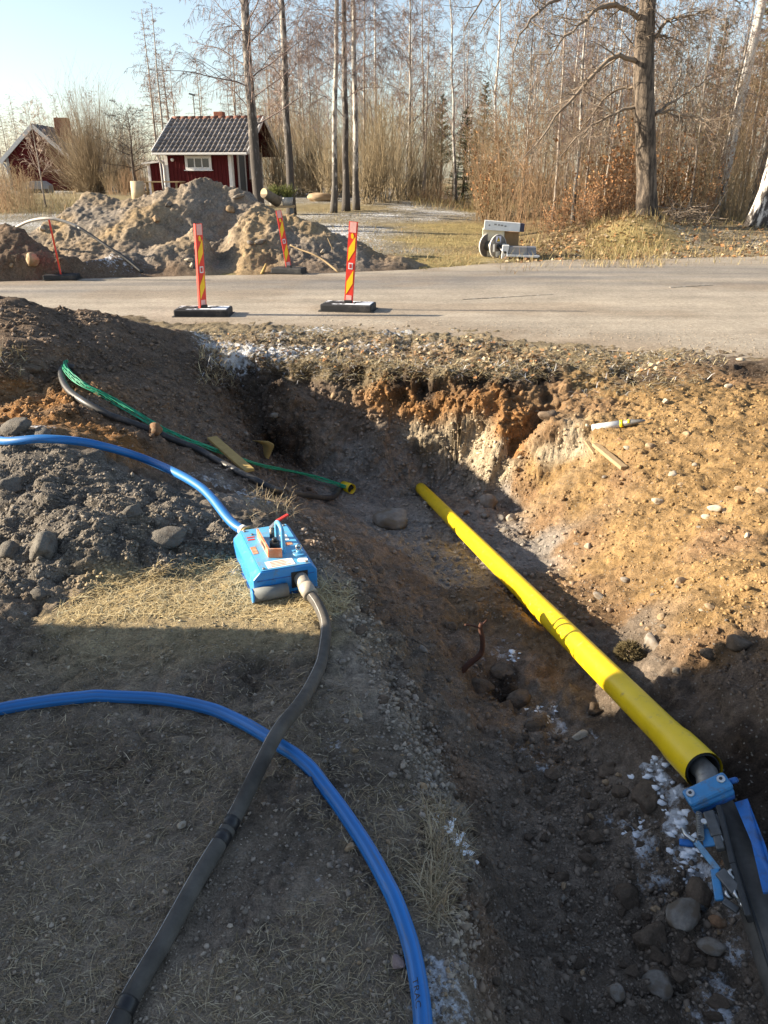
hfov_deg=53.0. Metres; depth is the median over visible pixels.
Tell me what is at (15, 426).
stone
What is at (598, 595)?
stone
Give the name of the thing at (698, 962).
soil clod
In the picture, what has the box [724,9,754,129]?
wood birch
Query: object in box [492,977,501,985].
soil clod
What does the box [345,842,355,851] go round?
stone
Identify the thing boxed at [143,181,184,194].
garden table
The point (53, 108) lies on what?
larch tree
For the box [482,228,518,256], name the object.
carton
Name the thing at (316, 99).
wood birch
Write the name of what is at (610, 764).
soil clod
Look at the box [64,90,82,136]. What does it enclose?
larch tree
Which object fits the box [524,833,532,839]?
stone
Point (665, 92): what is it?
wood birch
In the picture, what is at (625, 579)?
stone
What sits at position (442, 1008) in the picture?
stone
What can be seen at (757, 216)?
birch tree
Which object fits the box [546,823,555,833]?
soil clod
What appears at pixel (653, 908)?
stone
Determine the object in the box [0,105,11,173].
larch tree
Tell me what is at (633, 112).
wood birch
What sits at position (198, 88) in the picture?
larch tree
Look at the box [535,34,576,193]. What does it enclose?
wood birch
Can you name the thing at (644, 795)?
soil clod
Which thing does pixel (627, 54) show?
wood birch
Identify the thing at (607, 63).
wood birch
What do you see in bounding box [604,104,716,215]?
oak sapling
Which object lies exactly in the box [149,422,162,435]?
stone
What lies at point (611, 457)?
wooden batten
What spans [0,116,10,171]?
larch tree
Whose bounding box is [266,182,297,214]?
plant stand
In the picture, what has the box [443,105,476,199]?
spruce tree
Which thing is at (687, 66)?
wood birch
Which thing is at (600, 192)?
oak sapling
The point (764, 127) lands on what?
wood birch
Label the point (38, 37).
sky
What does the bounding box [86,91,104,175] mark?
larch tree
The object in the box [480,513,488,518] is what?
stone
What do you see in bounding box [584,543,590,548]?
stone
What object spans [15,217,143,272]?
bent conduit
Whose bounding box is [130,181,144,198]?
chopping block
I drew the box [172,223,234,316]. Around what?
marker board
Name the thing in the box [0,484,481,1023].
dead grass
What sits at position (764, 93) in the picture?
sapling
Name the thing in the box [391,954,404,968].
stone
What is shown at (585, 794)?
soil clod
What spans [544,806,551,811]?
soil clod
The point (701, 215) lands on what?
brush pile
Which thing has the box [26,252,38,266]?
stone
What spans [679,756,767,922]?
pulling clamp
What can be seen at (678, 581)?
stone
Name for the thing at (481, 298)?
road marking
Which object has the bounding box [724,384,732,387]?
stone
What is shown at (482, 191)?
oak sapling
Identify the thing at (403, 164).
hazel shrub
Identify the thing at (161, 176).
post
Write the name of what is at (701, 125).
sapling
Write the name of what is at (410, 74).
wood birch
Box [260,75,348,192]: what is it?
hazel shrub
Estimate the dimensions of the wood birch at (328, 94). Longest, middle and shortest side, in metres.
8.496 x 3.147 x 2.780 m
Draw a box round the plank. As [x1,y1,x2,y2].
[207,436,253,471]
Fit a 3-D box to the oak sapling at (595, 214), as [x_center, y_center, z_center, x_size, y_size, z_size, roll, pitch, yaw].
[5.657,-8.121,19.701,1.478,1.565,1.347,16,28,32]
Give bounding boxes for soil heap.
[0,223,119,281]
[0,296,203,435]
[0,432,237,598]
[27,177,345,277]
[341,237,426,272]
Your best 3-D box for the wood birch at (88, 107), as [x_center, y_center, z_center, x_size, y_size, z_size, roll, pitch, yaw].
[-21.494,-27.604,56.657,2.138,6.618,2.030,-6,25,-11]
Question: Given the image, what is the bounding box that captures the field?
[0,178,767,277]
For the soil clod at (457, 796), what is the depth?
2.35 m
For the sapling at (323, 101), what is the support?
on the field
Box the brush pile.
[658,190,739,225]
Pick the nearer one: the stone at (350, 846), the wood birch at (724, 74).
the stone at (350, 846)
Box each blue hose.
[0,435,246,532]
[0,689,432,1023]
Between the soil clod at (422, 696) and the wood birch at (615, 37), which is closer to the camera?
the soil clod at (422, 696)
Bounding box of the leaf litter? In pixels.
[499,209,767,262]
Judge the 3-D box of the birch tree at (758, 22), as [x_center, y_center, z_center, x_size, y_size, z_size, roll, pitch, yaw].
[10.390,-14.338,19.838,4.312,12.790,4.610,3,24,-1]
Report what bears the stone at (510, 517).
on the ground at (550, 675)
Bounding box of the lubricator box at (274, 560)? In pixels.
[233,514,319,602]
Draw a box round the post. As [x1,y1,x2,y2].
[159,163,163,190]
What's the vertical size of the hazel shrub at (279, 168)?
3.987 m
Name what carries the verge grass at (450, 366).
on the ground at (550, 675)
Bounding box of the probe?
[591,419,644,430]
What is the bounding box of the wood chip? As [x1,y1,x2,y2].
[584,440,595,454]
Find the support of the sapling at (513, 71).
on the field
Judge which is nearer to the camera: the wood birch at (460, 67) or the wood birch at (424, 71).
the wood birch at (424, 71)
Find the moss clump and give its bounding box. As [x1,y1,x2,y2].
[612,639,645,662]
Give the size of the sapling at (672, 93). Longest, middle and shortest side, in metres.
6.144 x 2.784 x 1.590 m
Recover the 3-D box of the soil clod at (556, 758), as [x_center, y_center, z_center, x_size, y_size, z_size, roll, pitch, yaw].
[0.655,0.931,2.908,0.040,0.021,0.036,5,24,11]
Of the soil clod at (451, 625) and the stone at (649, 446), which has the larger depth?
the stone at (649, 446)
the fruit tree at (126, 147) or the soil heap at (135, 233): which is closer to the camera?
the soil heap at (135, 233)
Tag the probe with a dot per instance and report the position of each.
(620, 423)
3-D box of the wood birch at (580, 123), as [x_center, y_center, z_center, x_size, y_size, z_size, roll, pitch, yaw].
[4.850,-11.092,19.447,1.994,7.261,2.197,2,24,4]
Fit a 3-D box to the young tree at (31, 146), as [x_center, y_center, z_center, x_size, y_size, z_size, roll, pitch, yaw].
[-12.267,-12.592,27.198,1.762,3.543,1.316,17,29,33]
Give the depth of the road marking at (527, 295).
10.91 m
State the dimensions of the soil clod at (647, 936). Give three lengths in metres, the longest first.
0.101 x 0.080 x 0.062 m
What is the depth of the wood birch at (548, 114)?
39.66 m
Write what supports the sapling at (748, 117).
on the field
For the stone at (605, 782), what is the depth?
2.70 m
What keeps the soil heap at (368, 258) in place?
on the field
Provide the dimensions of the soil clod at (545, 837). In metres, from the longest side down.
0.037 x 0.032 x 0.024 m
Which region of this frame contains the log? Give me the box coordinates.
[260,188,281,206]
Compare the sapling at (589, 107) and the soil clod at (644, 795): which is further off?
the sapling at (589, 107)
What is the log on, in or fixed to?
on the soil heap at (135, 233)
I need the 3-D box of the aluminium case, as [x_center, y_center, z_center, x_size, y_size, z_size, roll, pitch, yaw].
[2.796,-5.340,15.812,0.801,0.280,0.450,0,24,0]
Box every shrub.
[0,58,161,193]
[5,108,123,192]
[41,94,164,192]
[241,52,358,187]
[248,100,325,194]
[259,106,338,196]
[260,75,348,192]
[260,103,370,199]
[271,74,360,193]
[278,103,418,196]
[290,82,417,204]
[294,99,388,192]
[305,67,437,196]
[316,6,470,203]
[327,91,447,200]
[385,103,475,197]
[387,73,464,196]
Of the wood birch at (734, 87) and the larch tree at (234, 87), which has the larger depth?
the larch tree at (234, 87)
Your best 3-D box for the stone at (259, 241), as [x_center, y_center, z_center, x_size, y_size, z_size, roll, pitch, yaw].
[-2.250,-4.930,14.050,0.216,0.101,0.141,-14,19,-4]
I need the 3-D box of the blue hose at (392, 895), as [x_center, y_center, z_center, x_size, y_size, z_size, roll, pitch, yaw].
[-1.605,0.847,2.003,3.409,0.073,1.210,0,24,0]
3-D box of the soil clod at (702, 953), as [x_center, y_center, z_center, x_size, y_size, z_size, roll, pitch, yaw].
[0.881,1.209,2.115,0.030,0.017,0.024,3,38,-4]
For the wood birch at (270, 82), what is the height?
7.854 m
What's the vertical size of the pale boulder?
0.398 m
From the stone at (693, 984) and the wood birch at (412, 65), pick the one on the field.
the wood birch at (412, 65)
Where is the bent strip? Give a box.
[252,440,273,458]
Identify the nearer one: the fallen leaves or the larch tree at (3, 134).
the fallen leaves
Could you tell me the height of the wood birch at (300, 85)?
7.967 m
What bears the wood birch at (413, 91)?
on the field
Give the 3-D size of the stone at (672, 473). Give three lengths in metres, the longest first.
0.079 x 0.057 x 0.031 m
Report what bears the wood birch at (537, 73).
on the field
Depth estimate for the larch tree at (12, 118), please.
58.48 m
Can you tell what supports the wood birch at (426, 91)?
on the field
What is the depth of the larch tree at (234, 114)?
48.16 m
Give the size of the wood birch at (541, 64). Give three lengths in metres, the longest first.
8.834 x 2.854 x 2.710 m
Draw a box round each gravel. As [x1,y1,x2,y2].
[282,304,767,355]
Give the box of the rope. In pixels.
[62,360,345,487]
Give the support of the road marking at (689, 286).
on the road
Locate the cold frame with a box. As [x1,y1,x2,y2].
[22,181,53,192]
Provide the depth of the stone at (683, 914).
2.17 m
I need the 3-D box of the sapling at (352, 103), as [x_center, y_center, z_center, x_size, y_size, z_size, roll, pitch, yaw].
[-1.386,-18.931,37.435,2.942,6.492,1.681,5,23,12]
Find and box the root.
[462,619,487,673]
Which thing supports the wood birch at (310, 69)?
on the field
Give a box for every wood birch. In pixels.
[81,86,103,148]
[134,112,151,179]
[142,72,161,159]
[217,55,241,115]
[252,1,290,187]
[252,38,281,141]
[255,2,306,141]
[256,43,280,138]
[265,57,296,157]
[276,0,320,190]
[281,19,322,187]
[287,0,332,185]
[288,20,320,190]
[303,28,330,186]
[308,44,341,145]
[326,1,387,138]
[332,0,410,194]
[337,0,398,192]
[373,0,461,190]
[385,15,441,196]
[391,0,453,190]
[391,1,434,143]
[399,0,455,197]
[401,51,424,181]
[414,0,460,191]
[414,0,499,202]
[421,57,457,169]
[436,35,481,182]
[442,8,488,189]
[449,1,488,186]
[453,0,541,147]
[455,30,492,187]
[470,57,494,160]
[484,0,562,154]
[487,13,531,185]
[499,7,562,219]
[503,0,560,195]
[510,0,560,181]
[511,0,564,193]
[516,0,599,220]
[535,0,615,223]
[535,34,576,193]
[540,51,561,193]
[541,2,603,199]
[544,28,584,194]
[549,45,593,154]
[550,0,611,147]
[560,11,626,213]
[563,1,621,165]
[567,1,609,193]
[580,0,632,201]
[586,0,630,173]
[586,0,655,186]
[593,0,671,213]
[605,42,634,184]
[607,28,666,163]
[612,4,638,159]
[615,21,660,162]
[616,4,674,192]
[620,10,685,157]
[655,0,707,204]
[656,0,718,161]
[664,0,734,216]
[669,0,730,184]
[673,48,716,183]
[680,48,717,152]
[689,19,739,195]
[691,0,744,171]
[693,0,767,216]
[700,37,736,150]
[704,36,756,164]
[710,3,765,147]
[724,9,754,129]
[732,14,767,211]
[744,57,767,176]
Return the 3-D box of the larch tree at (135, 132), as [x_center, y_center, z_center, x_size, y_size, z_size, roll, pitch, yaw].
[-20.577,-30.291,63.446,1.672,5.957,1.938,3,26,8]
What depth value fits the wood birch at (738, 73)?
25.76 m
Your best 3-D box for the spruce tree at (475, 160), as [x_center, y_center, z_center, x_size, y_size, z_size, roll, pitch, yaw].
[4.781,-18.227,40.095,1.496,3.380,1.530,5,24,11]
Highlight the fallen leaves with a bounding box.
[200,330,704,379]
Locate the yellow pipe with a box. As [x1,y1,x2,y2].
[415,483,722,785]
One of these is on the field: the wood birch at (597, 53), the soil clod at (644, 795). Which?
the wood birch at (597, 53)
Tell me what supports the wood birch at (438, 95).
on the field
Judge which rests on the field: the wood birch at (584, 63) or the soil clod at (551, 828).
the wood birch at (584, 63)
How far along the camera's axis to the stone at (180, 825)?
2.05 m
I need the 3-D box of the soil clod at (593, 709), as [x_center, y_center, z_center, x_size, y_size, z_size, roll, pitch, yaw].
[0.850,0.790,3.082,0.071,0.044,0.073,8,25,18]
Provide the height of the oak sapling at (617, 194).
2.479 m
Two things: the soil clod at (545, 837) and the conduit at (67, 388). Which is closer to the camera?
the soil clod at (545, 837)
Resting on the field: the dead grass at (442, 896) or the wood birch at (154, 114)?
the wood birch at (154, 114)
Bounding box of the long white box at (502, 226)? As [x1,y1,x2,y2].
[484,220,524,231]
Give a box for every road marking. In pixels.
[462,297,500,299]
[501,294,552,297]
[670,284,711,287]
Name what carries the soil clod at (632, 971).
on the ground at (550, 675)
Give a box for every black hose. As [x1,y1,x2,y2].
[106,591,331,1023]
[711,800,767,1003]
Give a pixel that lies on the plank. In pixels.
(234, 457)
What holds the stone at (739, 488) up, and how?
on the ground at (550, 675)
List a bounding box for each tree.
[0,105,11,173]
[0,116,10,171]
[3,94,22,144]
[4,110,17,140]
[10,99,63,207]
[29,96,47,123]
[47,93,61,124]
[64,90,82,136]
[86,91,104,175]
[89,98,160,180]
[124,0,391,203]
[127,104,146,177]
[131,9,169,161]
[139,1,174,166]
[153,50,178,145]
[154,56,177,133]
[161,59,181,125]
[183,0,383,214]
[186,53,207,115]
[192,68,209,115]
[217,9,245,115]
[217,38,246,115]
[230,59,245,115]
[237,42,267,172]
[256,0,418,212]
[262,0,420,209]
[270,0,420,211]
[423,0,767,220]
[427,94,456,190]
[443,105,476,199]
[464,129,482,195]
[472,81,493,172]
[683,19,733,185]
[697,0,767,217]
[715,0,767,215]
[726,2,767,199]
[743,158,767,227]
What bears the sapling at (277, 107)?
on the field
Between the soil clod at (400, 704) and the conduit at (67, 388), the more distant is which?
the conduit at (67, 388)
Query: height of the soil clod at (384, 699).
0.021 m
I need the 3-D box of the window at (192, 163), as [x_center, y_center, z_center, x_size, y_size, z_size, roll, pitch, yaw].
[-7.852,-14.741,32.534,1.260,0.597,0.115,3,24,8]
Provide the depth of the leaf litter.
17.53 m
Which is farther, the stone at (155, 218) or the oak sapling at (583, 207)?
the oak sapling at (583, 207)
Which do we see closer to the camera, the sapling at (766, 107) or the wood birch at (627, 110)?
the sapling at (766, 107)
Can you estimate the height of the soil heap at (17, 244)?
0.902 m
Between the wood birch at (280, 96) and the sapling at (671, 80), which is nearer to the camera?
the sapling at (671, 80)
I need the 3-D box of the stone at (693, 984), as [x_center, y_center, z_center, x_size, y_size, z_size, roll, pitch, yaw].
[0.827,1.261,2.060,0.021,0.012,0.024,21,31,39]
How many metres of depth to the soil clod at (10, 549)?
3.32 m
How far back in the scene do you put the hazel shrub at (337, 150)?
37.86 m
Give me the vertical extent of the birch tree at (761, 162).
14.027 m
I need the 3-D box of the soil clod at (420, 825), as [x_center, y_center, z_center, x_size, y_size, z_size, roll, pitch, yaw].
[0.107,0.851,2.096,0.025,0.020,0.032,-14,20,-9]
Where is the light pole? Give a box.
[189,93,194,115]
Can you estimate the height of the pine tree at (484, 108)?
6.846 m
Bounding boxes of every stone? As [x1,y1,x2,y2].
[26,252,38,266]
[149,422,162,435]
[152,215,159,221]
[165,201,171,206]
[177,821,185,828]
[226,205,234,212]
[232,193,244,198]
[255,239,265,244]
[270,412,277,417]
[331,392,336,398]
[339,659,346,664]
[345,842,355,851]
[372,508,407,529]
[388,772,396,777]
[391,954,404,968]
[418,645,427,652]
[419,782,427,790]
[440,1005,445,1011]
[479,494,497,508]
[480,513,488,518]
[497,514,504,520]
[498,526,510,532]
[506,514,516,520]
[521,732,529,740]
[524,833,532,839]
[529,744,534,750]
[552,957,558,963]
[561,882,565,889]
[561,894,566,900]
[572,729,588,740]
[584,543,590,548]
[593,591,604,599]
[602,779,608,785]
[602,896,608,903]
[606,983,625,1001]
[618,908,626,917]
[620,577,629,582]
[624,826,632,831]
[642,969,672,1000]
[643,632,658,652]
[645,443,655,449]
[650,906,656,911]
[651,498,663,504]
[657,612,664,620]
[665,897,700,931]
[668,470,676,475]
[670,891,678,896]
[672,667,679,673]
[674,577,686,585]
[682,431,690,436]
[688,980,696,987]
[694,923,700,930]
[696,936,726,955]
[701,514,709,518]
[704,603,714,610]
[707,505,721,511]
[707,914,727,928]
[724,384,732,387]
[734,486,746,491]
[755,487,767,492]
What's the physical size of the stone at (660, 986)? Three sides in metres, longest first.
0.084 x 0.075 x 0.042 m
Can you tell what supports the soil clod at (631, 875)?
on the ground at (550, 675)
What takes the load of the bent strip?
on the ground at (550, 675)
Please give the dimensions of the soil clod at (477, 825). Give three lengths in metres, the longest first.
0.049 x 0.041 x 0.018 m
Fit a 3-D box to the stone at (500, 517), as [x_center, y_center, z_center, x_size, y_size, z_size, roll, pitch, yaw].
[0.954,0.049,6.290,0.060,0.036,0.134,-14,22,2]
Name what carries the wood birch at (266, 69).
on the field
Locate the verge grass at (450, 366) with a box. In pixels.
[0,330,735,398]
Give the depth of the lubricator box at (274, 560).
3.22 m
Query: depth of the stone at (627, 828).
2.50 m
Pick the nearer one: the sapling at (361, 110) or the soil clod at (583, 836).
the soil clod at (583, 836)
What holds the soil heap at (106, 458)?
on the ground at (550, 675)
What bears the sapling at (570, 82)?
on the field
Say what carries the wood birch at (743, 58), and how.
on the field
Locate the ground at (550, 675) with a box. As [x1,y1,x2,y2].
[0,315,767,1023]
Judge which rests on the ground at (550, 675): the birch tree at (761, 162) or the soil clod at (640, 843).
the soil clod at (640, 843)
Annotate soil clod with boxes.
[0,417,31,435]
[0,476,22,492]
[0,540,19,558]
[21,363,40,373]
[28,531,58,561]
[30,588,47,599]
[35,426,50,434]
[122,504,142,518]
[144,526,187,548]
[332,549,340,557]
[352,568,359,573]
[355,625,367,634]
[360,608,368,613]
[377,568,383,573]
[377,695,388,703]
[387,640,395,645]
[393,655,401,660]
[396,701,404,709]
[413,692,425,701]
[419,821,427,829]
[423,796,433,804]
[444,622,456,629]
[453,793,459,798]
[455,823,461,833]
[467,826,475,832]
[467,884,473,891]
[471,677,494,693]
[472,822,480,837]
[478,853,487,865]
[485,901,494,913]
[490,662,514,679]
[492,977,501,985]
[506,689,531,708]
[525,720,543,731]
[538,410,556,420]
[539,832,549,842]
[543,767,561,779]
[544,784,552,792]
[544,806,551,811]
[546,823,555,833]
[546,864,554,873]
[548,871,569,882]
[552,755,562,762]
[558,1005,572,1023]
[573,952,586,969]
[576,831,589,843]
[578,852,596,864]
[579,847,590,853]
[580,790,590,798]
[584,814,591,825]
[585,619,595,626]
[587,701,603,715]
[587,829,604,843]
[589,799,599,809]
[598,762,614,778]
[606,762,615,766]
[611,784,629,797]
[613,882,639,910]
[617,958,626,967]
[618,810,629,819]
[624,871,636,879]
[625,964,639,977]
[631,779,657,814]
[632,921,668,952]
[636,840,644,847]
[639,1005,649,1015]
[641,912,651,920]
[648,944,664,963]
[649,965,660,969]
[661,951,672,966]
[669,966,688,985]
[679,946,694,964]
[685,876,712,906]
[686,955,705,967]
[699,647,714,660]
[699,949,707,956]
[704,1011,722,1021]
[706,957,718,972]
[706,993,729,1008]
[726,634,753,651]
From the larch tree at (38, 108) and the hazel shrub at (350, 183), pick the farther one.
the larch tree at (38, 108)
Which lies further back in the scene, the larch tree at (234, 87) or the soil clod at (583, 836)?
the larch tree at (234, 87)
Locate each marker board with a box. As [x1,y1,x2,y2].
[42,220,81,279]
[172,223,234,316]
[270,210,307,273]
[318,221,377,312]
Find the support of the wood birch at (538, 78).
on the field
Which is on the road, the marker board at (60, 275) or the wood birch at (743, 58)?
the marker board at (60, 275)
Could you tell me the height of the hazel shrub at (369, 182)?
4.201 m
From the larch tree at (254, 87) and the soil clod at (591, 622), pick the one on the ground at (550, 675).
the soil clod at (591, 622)
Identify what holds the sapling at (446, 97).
on the field
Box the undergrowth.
[0,0,767,233]
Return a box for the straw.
[50,552,358,626]
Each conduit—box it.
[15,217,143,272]
[58,363,353,500]
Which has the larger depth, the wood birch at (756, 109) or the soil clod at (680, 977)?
the wood birch at (756, 109)
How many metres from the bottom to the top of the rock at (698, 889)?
0.060 m
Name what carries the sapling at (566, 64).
on the field
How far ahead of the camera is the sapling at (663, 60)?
35.86 m
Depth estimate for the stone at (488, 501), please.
6.56 m
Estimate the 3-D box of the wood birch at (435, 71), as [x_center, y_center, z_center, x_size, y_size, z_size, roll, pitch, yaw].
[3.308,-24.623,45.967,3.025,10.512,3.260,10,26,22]
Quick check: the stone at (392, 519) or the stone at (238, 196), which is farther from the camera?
the stone at (238, 196)
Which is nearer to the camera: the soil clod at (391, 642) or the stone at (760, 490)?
the soil clod at (391, 642)
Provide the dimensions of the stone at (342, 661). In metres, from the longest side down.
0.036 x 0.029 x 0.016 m
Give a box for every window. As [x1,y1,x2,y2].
[184,155,212,170]
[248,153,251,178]
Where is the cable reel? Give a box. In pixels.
[479,234,505,257]
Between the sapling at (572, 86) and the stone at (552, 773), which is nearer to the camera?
the stone at (552, 773)
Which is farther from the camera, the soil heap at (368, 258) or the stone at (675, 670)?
the soil heap at (368, 258)
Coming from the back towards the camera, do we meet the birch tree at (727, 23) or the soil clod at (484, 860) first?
the birch tree at (727, 23)
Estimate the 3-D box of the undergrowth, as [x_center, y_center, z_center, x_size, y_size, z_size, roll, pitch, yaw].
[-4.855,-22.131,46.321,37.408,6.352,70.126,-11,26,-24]
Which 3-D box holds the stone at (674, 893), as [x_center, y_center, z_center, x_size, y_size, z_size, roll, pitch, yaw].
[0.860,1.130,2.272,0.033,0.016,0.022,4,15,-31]
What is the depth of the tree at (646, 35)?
17.40 m
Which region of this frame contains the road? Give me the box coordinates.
[0,256,767,360]
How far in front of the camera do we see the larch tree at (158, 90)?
46.58 m
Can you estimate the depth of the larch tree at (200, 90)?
66.82 m
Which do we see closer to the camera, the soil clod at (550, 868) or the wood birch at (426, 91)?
the soil clod at (550, 868)
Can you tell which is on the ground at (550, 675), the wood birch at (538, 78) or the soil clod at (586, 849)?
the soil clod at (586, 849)
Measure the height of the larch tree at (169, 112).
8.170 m
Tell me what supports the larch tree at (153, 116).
on the field
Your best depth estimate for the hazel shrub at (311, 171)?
33.39 m
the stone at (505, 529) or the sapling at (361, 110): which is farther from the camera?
the sapling at (361, 110)
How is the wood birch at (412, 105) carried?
on the field
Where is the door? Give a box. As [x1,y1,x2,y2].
[237,155,247,191]
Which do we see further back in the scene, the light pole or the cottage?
the light pole
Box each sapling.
[260,42,303,185]
[265,3,315,154]
[277,37,307,147]
[311,60,338,165]
[331,52,365,169]
[341,72,374,172]
[357,56,377,167]
[362,0,422,191]
[427,50,462,192]
[443,85,463,190]
[456,61,483,166]
[465,125,549,217]
[465,151,522,219]
[479,3,532,195]
[529,179,578,233]
[530,194,559,238]
[544,29,591,161]
[545,17,577,153]
[552,118,635,219]
[553,23,588,180]
[557,178,598,227]
[571,49,607,170]
[579,163,635,224]
[580,75,612,193]
[596,117,670,220]
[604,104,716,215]
[625,0,703,183]
[654,30,685,150]
[655,0,695,205]
[655,17,675,147]
[657,141,741,215]
[664,3,717,191]
[673,117,744,217]
[673,160,730,220]
[681,75,718,181]
[690,45,749,207]
[708,43,764,171]
[709,13,765,165]
[724,16,767,194]
[727,30,767,212]
[730,46,767,197]
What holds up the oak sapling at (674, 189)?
on the field
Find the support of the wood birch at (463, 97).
on the field
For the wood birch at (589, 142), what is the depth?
20.60 m
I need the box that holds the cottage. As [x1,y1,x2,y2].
[141,111,278,194]
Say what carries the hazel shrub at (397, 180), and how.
on the field
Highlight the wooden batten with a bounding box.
[592,443,627,469]
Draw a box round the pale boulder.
[307,192,330,201]
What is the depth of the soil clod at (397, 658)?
2.99 m
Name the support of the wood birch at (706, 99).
on the field
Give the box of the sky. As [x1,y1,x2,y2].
[0,0,767,178]
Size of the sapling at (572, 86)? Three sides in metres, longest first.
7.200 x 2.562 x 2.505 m
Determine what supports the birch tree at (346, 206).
on the field
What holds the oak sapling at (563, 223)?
on the field
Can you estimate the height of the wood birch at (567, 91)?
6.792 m
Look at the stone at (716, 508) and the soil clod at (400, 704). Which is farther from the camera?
the stone at (716, 508)
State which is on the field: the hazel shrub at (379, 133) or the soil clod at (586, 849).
the hazel shrub at (379, 133)
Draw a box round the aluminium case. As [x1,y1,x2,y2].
[501,244,539,258]
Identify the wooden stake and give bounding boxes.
[260,263,267,273]
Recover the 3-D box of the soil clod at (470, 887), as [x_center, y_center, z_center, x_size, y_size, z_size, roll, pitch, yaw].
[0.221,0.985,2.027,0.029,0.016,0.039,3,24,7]
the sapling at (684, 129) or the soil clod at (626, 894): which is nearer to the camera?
the soil clod at (626, 894)
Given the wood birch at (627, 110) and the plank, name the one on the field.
the wood birch at (627, 110)
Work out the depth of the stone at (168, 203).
14.77 m
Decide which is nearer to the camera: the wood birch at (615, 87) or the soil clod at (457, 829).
the soil clod at (457, 829)
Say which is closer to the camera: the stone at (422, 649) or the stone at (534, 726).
the stone at (534, 726)
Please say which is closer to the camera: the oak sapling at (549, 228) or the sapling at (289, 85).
the oak sapling at (549, 228)
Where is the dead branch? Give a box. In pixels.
[290,244,339,272]
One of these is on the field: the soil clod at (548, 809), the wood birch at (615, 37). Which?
the wood birch at (615, 37)
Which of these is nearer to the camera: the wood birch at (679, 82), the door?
the wood birch at (679, 82)
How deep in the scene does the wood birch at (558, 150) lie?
20.96 m
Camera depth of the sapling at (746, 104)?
23.33 m
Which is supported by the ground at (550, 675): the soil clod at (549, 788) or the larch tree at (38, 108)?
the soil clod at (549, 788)
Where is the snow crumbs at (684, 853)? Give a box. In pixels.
[216,343,703,883]
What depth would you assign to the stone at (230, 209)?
14.94 m
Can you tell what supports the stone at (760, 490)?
on the ground at (550, 675)
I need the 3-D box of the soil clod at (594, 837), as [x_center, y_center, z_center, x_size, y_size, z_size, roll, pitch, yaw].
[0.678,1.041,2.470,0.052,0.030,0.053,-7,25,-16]
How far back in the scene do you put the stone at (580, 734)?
2.96 m
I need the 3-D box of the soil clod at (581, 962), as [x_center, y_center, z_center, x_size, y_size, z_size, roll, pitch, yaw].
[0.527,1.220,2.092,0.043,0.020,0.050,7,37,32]
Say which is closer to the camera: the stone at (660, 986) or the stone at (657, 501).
the stone at (660, 986)
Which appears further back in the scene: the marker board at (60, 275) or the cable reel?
the cable reel
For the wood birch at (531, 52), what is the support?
on the field
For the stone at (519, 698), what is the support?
on the ground at (550, 675)
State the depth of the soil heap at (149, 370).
6.23 m
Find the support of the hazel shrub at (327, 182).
on the field
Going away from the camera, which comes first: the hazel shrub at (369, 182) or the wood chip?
the wood chip
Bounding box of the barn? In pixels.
[0,118,103,190]
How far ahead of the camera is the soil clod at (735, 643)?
2.81 m
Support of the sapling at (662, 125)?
on the field
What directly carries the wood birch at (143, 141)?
on the field
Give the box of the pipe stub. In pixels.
[339,481,355,493]
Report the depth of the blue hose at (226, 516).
4.06 m
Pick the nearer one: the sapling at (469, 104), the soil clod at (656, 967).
the soil clod at (656, 967)
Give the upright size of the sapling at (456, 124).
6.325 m
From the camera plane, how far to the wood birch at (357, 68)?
34.23 m
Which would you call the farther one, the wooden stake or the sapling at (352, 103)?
the sapling at (352, 103)
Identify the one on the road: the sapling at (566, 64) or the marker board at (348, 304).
the marker board at (348, 304)
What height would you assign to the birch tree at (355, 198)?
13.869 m

